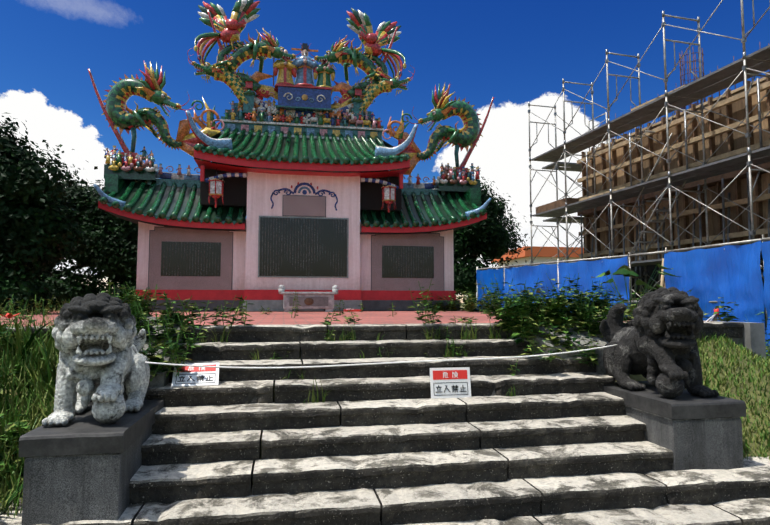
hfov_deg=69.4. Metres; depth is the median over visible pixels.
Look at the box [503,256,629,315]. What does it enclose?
tarp
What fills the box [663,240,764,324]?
tarp
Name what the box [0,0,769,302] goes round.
sky
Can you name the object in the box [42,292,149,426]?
lion
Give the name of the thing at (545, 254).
distant house
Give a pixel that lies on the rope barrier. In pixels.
(373, 363)
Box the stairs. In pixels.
[0,338,769,524]
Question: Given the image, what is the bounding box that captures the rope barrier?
[145,344,616,368]
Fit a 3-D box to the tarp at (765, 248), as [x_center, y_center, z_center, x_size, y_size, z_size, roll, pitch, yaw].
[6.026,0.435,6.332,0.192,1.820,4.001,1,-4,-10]
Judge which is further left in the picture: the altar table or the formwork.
the altar table
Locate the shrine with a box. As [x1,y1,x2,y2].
[88,0,493,311]
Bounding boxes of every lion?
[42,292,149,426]
[599,287,718,397]
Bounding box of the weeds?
[0,263,769,485]
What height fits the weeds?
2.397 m
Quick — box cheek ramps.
[123,314,631,398]
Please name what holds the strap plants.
on the ground at (642, 378)
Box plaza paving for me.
[0,310,704,326]
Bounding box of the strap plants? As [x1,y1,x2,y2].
[0,313,58,514]
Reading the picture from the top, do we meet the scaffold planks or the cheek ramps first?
the scaffold planks
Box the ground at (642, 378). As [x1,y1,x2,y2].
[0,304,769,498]
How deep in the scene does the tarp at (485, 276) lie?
15.27 m
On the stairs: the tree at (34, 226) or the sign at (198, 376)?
the sign at (198, 376)
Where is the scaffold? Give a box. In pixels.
[528,0,769,305]
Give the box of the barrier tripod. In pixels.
[705,308,721,321]
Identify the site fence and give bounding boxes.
[476,234,769,335]
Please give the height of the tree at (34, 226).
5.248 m
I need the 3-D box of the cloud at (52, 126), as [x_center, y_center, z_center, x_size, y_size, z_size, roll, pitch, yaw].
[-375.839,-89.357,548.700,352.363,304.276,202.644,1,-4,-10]
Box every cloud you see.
[0,90,111,278]
[434,92,614,296]
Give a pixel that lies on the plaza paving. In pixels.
(318, 317)
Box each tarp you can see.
[476,268,503,309]
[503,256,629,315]
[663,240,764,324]
[760,241,769,355]
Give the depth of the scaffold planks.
12.21 m
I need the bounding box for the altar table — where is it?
[278,285,361,311]
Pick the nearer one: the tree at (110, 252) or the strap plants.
the strap plants
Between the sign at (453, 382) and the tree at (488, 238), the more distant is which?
the tree at (488, 238)
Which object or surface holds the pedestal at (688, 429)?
on the stairs
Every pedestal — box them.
[19,399,163,524]
[604,381,745,470]
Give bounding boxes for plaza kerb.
[0,320,765,357]
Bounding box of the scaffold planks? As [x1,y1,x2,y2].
[531,45,769,266]
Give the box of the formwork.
[577,43,769,308]
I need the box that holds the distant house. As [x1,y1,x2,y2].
[492,246,583,266]
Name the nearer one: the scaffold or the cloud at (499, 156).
the scaffold
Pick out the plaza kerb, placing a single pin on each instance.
(750, 335)
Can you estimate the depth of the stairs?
4.30 m
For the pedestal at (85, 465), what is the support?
on the stairs
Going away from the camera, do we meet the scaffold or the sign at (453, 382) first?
the sign at (453, 382)
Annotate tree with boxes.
[0,112,97,314]
[25,179,137,309]
[440,175,529,306]
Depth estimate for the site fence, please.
10.98 m
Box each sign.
[171,363,218,386]
[430,367,470,398]
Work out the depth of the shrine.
15.93 m
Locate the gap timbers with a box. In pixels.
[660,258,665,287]
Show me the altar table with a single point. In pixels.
(317, 300)
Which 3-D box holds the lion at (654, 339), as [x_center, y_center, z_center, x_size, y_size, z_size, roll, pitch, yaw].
[2.487,0.711,5.206,0.592,0.952,1.306,1,-4,-10]

